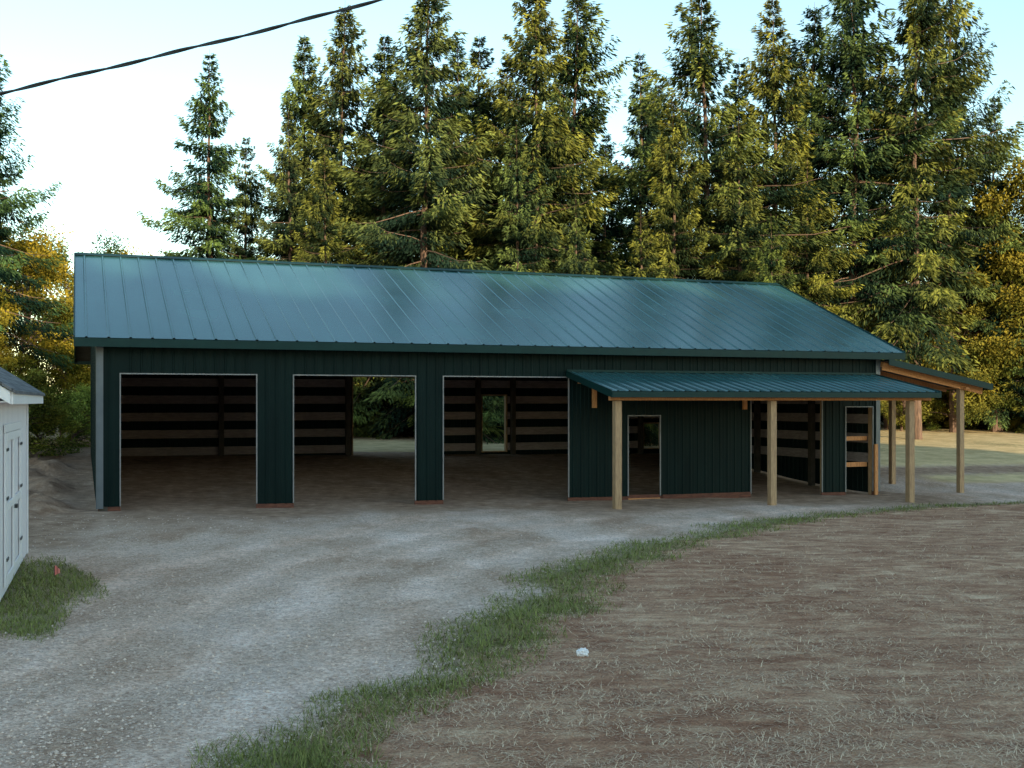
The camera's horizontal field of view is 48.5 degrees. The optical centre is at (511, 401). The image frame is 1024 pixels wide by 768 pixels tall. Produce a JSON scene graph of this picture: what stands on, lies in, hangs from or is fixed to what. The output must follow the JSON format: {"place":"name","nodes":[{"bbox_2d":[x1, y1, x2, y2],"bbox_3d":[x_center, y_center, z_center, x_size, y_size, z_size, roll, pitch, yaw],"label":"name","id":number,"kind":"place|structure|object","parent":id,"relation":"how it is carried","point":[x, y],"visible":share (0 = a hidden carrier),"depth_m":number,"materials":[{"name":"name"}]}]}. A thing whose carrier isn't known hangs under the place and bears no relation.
{"place":"outdoors","nodes":[
{"label":"outdoors","id":0,"kind":"place"},
{"bbox_2d":[0,0,381,95],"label":"utility wire","id":1,"kind":"object","parent":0,"point":[218,41],"visible":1,"depth_m":11.99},
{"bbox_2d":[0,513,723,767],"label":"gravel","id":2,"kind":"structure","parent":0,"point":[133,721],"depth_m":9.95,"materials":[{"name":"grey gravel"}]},
{"bbox_2d":[0,416,1023,767],"bbox_3d":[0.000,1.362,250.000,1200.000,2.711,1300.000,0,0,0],"label":"ground","id":3,"kind":"structure","parent":0,"point":[364,494],"depth_m":13.46,"materials":[{"name":"brown soil"}]},
{"bbox_2d":[0,367,44,600],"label":"storage shed","id":4,"kind":"structure","parent":3,"relation":"on","point":[18,399],"depth_m":15.00,"materials":[{"name":"white paint"}]},
{"bbox_2d":[0,283,54,384],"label":"maple tree","id":5,"kind":"object","parent":3,"relation":"on","point":[7,358],"visible":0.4,"depth_m":37.55,"materials":[{"name":"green plant"}]},
{"bbox_2d":[0,54,73,371],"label":"fir tree","id":6,"kind":"object","parent":3,"relation":"on","point":[8,205],"visible":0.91,"depth_m":38.31,"materials":[{"name":"green plant"}]},
{"bbox_2d":[0,363,74,457],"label":"shrub","id":7,"kind":"object","parent":3,"relation":"on","point":[35,375],"visible":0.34,"depth_m":34.47,"materials":[{"name":"green plant"}]},
{"bbox_2d":[0,222,90,418],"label":"maple tree","id":8,"kind":"object","parent":3,"relation":"on","point":[37,249],"visible":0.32,"depth_m":40.72,"materials":[{"name":"yellow plant"}]},
{"bbox_2d":[28,394,84,453],"bbox_3d":[-15.367,0.667,37.034,2.772,2.146,3.197,0,0,-9],"label":"shrub","id":9,"kind":"object","parent":3,"relation":"on","point":[34,429],"visible":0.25,"depth_m":37.09,"materials":[{"name":"green plant"}]},
{"bbox_2d":[54,566,59,576],"bbox_3d":[-6.204,2.346,15.501,0.080,0.225,0.019,0,0,7],"label":"marker flag","id":10,"kind":"object","parent":3,"relation":"on","point":[56,570],"visible":0.85,"depth_m":15.50,"materials":[{"name":"plastic"}]},
{"bbox_2d":[25,320,90,436],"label":"maple tree","id":11,"kind":"object","parent":3,"relation":"on","point":[58,374],"visible":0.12,"depth_m":43.41,"materials":[{"name":"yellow plant"}]},
{"bbox_2d":[34,382,90,447],"bbox_3d":[-15.519,0.520,39.958,3.091,2.393,3.566,0,0,-18],"label":"shrub","id":12,"kind":"object","parent":3,"relation":"on","point":[76,398],"visible":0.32,"depth_m":39.76,"materials":[{"name":"green plant"}]},
{"bbox_2d":[12,229,131,408],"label":"maple tree","id":13,"kind":"object","parent":3,"relation":"on","point":[108,250],"visible":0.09,"depth_m":49.75,"materials":[{"name":"green plant"}]},
{"bbox_2d":[73,240,162,292],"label":"maple tree","id":14,"kind":"object","parent":3,"relation":"on","point":[127,252],"visible":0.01,"depth_m":51.58,"materials":[{"name":"green plant"}]},
{"bbox_2d":[136,49,256,259],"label":"fir tree","id":15,"kind":"object","parent":3,"relation":"on","point":[198,213],"visible":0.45,"depth_m":53.96,"materials":[{"name":"green plant"}]},
{"bbox_2d":[213,137,266,259],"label":"fir tree","id":16,"kind":"object","parent":3,"relation":"on","point":[245,218],"visible":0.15,"depth_m":55.79,"materials":[{"name":"green plant"}]},
{"bbox_2d":[230,35,349,262],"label":"fir tree","id":17,"kind":"object","parent":3,"relation":"on","point":[301,91],"visible":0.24,"depth_m":56.58,"materials":[{"name":"green plant"}]},
{"bbox_2d":[252,112,373,426],"bbox_3d":[-9.329,-5.476,52.627,6.419,15.846,7.576,0,0,44],"label":"fir tree","id":18,"kind":"object","parent":3,"relation":"on","point":[281,199],"visible":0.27,"depth_m":51.67,"materials":[{"name":"green plant"}]},
{"bbox_2d":[254,5,414,431],"bbox_3d":[-7.218,-8.040,54.735,12.274,23.016,12.580,0,0,37],"label":"fir tree","id":19,"kind":"object","parent":3,"relation":"on","point":[328,142],"visible":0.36,"depth_m":54.75,"materials":[{"name":"green plant"}]},
{"bbox_2d":[291,155,400,433],"bbox_3d":[-8.127,-3.783,50.600,6.606,14.173,6.408,0,0,-34],"label":"fir tree","id":20,"kind":"object","parent":3,"relation":"on","point":[323,207],"visible":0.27,"depth_m":49.74,"materials":[{"name":"green plant"}]},
{"bbox_2d":[335,121,411,435],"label":"fir tree","id":21,"kind":"object","parent":3,"relation":"on","point":[366,128],"visible":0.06,"depth_m":53.40,"materials":[{"name":"green plant"}]},
{"bbox_2d":[356,410,394,436],"bbox_3d":[-6.102,0.996,50.989,1.929,1.294,1.672,0,0,-23],"label":"shrub","id":22,"kind":"object","parent":3,"relation":"on","point":[365,424],"visible":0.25,"depth_m":50.69,"materials":[{"name":"green plant"}]},
{"bbox_2d":[310,34,441,437],"bbox_3d":[-5.924,-6.503,52.107,9.637,21.314,9.935,0,0,44],"label":"fir tree","id":23,"kind":"object","parent":3,"relation":"on","point":[380,57],"visible":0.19,"depth_m":52.51,"materials":[{"name":"green plant"}]},
{"bbox_2d":[394,204,419,435],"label":"fir tree","id":24,"kind":"object","parent":3,"relation":"on","point":[404,264],"visible":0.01,"depth_m":54.43,"materials":[{"name":"green plant"}]},
{"bbox_2d":[329,0,503,443],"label":"fir tree","id":25,"kind":"object","parent":3,"relation":"on","point":[426,75],"visible":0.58,"depth_m":49.56,"materials":[{"name":"green plant"}]},
{"bbox_2d":[372,75,471,257],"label":"fir tree","id":26,"kind":"object","parent":3,"relation":"on","point":[403,136],"visible":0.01,"depth_m":59.63,"materials":[{"name":"green plant"}]},
{"bbox_2d":[406,113,489,433],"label":"fir tree","id":27,"kind":"object","parent":3,"relation":"on","point":[454,116],"visible":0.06,"depth_m":54.65,"materials":[{"name":"green plant"}]},
{"bbox_2d":[408,33,510,427],"bbox_3d":[-0.407,-7.638,54.918,10.595,20.993,8.976,0,0,30],"label":"fir tree","id":28,"kind":"object","parent":3,"relation":"on","point":[482,107],"visible":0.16,"depth_m":55.65,"materials":[{"name":"green plant"}]},
{"bbox_2d":[416,44,510,257],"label":"fir tree","id":29,"kind":"object","parent":3,"relation":"on","point":[462,109],"visible":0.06,"depth_m":61.63,"materials":[{"name":"green plant"}]},
{"bbox_2d":[468,59,548,263],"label":"fir tree","id":30,"kind":"object","parent":3,"relation":"on","point":[512,117],"visible":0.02,"depth_m":61.77,"materials":[{"name":"green plant"}]},
{"bbox_2d":[0,500,1023,767],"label":"grass","id":31,"kind":"structure","parent":3,"relation":"on","point":[278,760],"depth_m":11.76,"materials":[{"name":"green plant"}]},
{"bbox_2d":[483,126,559,443],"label":"fir tree","id":32,"kind":"object","parent":3,"relation":"on","point":[511,188],"visible":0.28,"depth_m":49.63,"materials":[{"name":"green plant"}]},
{"bbox_2d":[74,252,992,510],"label":"pole barn","id":33,"kind":"structure","parent":3,"relation":"on","point":[727,386],"depth_m":30.35,"materials":[{"name":"green metal"}]},
{"bbox_2d":[446,0,627,438],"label":"fir tree","id":34,"kind":"object","parent":3,"relation":"on","point":[541,152],"visible":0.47,"depth_m":51.41,"materials":[{"name":"green plant"}]},
{"bbox_2d":[427,0,649,275],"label":"fir tree","id":35,"kind":"object","parent":3,"relation":"on","point":[586,122],"visible":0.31,"depth_m":54.77,"materials":[{"name":"green plant"}]},
{"bbox_2d":[514,80,630,268],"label":"fir tree","id":36,"kind":"object","parent":3,"relation":"on","point":[570,130],"visible":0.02,"depth_m":60.83,"materials":[{"name":"green plant"}]},
{"bbox_2d":[576,648,588,656],"bbox_3d":[0.669,2.375,10.748,0.126,0.100,0.113,0,0,0],"label":"rock","id":37,"kind":"object","parent":3,"relation":"on","point":[582,651],"visible":0.95,"depth_m":10.72,"materials":[{"name":"white stone"}]},
{"bbox_2d":[545,197,647,442],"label":"fir tree","id":38,"kind":"object","parent":3,"relation":"on","point":[569,265],"visible":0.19,"depth_m":48.79,"materials":[{"name":"green plant"}]},
{"bbox_2d":[565,133,639,276],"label":"fir tree","id":39,"kind":"object","parent":3,"relation":"on","point":[616,227],"visible":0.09,"depth_m":56.81,"materials":[{"name":"green plant"}]},
{"bbox_2d":[590,52,689,275],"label":"fir tree","id":40,"kind":"object","parent":3,"relation":"on","point":[640,151],"visible":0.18,"depth_m":59.48,"materials":[{"name":"green plant"}]},
{"bbox_2d":[615,210,668,445],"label":"fir tree","id":41,"kind":"object","parent":3,"relation":"on","point":[643,248],"visible":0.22,"depth_m":47.67,"materials":[{"name":"green plant"}]},
{"bbox_2d":[276,239,1021,427],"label":"distant tree line","id":42,"kind":"object","parent":3,"relation":"on","point":[939,422],"depth_m":68.83,"materials":[{"name":"green plant"}]},
{"bbox_2d":[300,503,1023,767],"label":"dry grass","id":43,"kind":"structure","parent":3,"relation":"on","point":[750,745],"depth_m":9.17,"materials":[{"name":"plant"}]},
{"bbox_2d":[625,99,723,445],"bbox_3d":[6.402,-4.657,50.188,7.392,17.311,7.621,0,0,-21],"label":"fir tree","id":44,"kind":"object","parent":3,"relation":"on","point":[667,165],"visible":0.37,"depth_m":49.53,"materials":[{"name":"green plant"}]},
{"bbox_2d":[606,81,784,279],"bbox_3d":[9.029,-8.043,62.949,11.289,19.297,10.291,0,0,-9],"label":"fir tree","id":45,"kind":"object","parent":3,"relation":"on","point":[632,158],"visible":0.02,"depth_m":62.69,"materials":[{"name":"green plant"}]},
{"bbox_2d":[681,62,773,279],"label":"fir tree","id":46,"kind":"object","parent":3,"relation":"on","point":[735,97],"visible":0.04,"depth_m":63.09,"materials":[{"name":"green plant"}]},
{"bbox_2d":[594,0,883,295],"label":"fir tree","id":47,"kind":"object","parent":3,"relation":"on","point":[698,65],"visible":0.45,"depth_m":51.01,"materials":[{"name":"green plant"}]},
{"bbox_2d":[699,121,795,290],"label":"fir tree","id":48,"kind":"object","parent":3,"relation":"on","point":[730,215],"visible":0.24,"depth_m":49.57,"materials":[{"name":"green plant"}]},
{"bbox_2d":[750,216,797,288],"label":"fir tree","id":49,"kind":"object","parent":3,"relation":"on","point":[768,255],"visible":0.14,"depth_m":46.87,"materials":[{"name":"green plant"}]},
{"bbox_2d":[717,0,866,325],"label":"fir tree","id":50,"kind":"object","parent":3,"relation":"on","point":[767,92],"visible":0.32,"depth_m":54.38,"materials":[{"name":"green plant"}]},
{"bbox_2d":[750,2,909,343],"bbox_3d":[16.521,-9.695,59.526,9.214,22.924,8.696,0,0,26],"label":"fir tree","id":51,"kind":"object","parent":3,"relation":"on","point":[819,30],"visible":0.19,"depth_m":59.63,"materials":[{"name":"green plant"}]},
{"bbox_2d":[773,162,888,407],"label":"fir tree","id":52,"kind":"object","parent":3,"relation":"on","point":[812,260],"visible":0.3,"depth_m":51.65,"materials":[{"name":"green plant"}]},
{"bbox_2d":[779,0,963,330],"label":"fir tree","id":53,"kind":"object","parent":3,"relation":"on","point":[854,51],"visible":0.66,"depth_m":55.93,"materials":[{"name":"green plant"}]},
{"bbox_2d":[840,87,966,428],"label":"fir tree","id":54,"kind":"object","parent":3,"relation":"on","point":[885,204],"visible":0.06,"depth_m":65.45,"materials":[{"name":"green plant"}]},
{"bbox_2d":[880,345,926,430],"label":"maple tree","id":55,"kind":"object","parent":3,"relation":"on","point":[900,418],"visible":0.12,"depth_m":63.78,"materials":[{"name":"green plant"}]},
{"bbox_2d":[786,0,1023,439],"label":"fir tree","id":56,"kind":"object","parent":3,"relation":"on","point":[919,22],"visible":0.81,"depth_m":55.56,"materials":[{"name":"green plant"}]},
{"bbox_2d":[896,398,946,430],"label":"shrub","id":57,"kind":"object","parent":3,"relation":"on","point":[938,403],"visible":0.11,"depth_m":65.16,"materials":[{"name":"green plant"}]},
{"bbox_2d":[896,332,965,429],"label":"maple tree","id":58,"kind":"object","parent":3,"relation":"on","point":[940,416],"visible":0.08,"depth_m":64.92,"materials":[{"name":"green plant"}]},
{"bbox_2d":[881,0,1023,432],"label":"fir tree","id":59,"kind":"object","parent":3,"relation":"on","point":[1003,158],"visible":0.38,"depth_m":61.98,"materials":[{"name":"green plant"}]},
{"bbox_2d":[923,397,981,429],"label":"shrub","id":60,"kind":"object","parent":3,"relation":"on","point":[947,425],"visible":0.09,"depth_m":66.32,"materials":[{"name":"green plant"}]},
{"bbox_2d":[901,273,1023,426],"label":"maple tree","id":61,"kind":"object","parent":3,"relation":"on","point":[970,412],"visible":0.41,"depth_m":61.84,"materials":[{"name":"green plant"}]},
{"bbox_2d":[907,146,1023,431],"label":"maple tree","id":62,"kind":"object","parent":3,"relation":"on","point":[1017,181],"visible":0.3,"depth_m":61.96,"materials":[{"name":"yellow plant"}]},
{"bbox_2d":[945,93,1023,431],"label":"fir tree","id":63,"kind":"object","parent":3,"relation":"on","point":[992,423],"visible":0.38,"depth_m":63.05,"materials":[{"name":"green plant"}]},
{"bbox_2d":[960,223,1023,389],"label":"maple tree","id":64,"kind":"object","parent":3,"relation":"on","point":[1017,297],"visible":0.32,"depth_m":61.84,"materials":[{"name":"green plant"}]},
{"bbox_2d":[980,376,1023,431],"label":"shrub","id":65,"kind":"object","parent":3,"relation":"on","point":[1013,425],"visible":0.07,"depth_m":65.53,"materials":[{"name":"green plant"}]},
{"bbox_2d":[983,153,1023,432],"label":"fir tree","id":66,"kind":"object","parent":3,"relation":"on","point":[1019,428],"visible":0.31,"depth_m":62.66,"materials":[{"name":"green plant"}]},
{"bbox_2d":[0,0,1023,392],"label":"sky","id":67,"kind":"structure","parent":0,"point":[106,136],"materials":[{"name":"white"}]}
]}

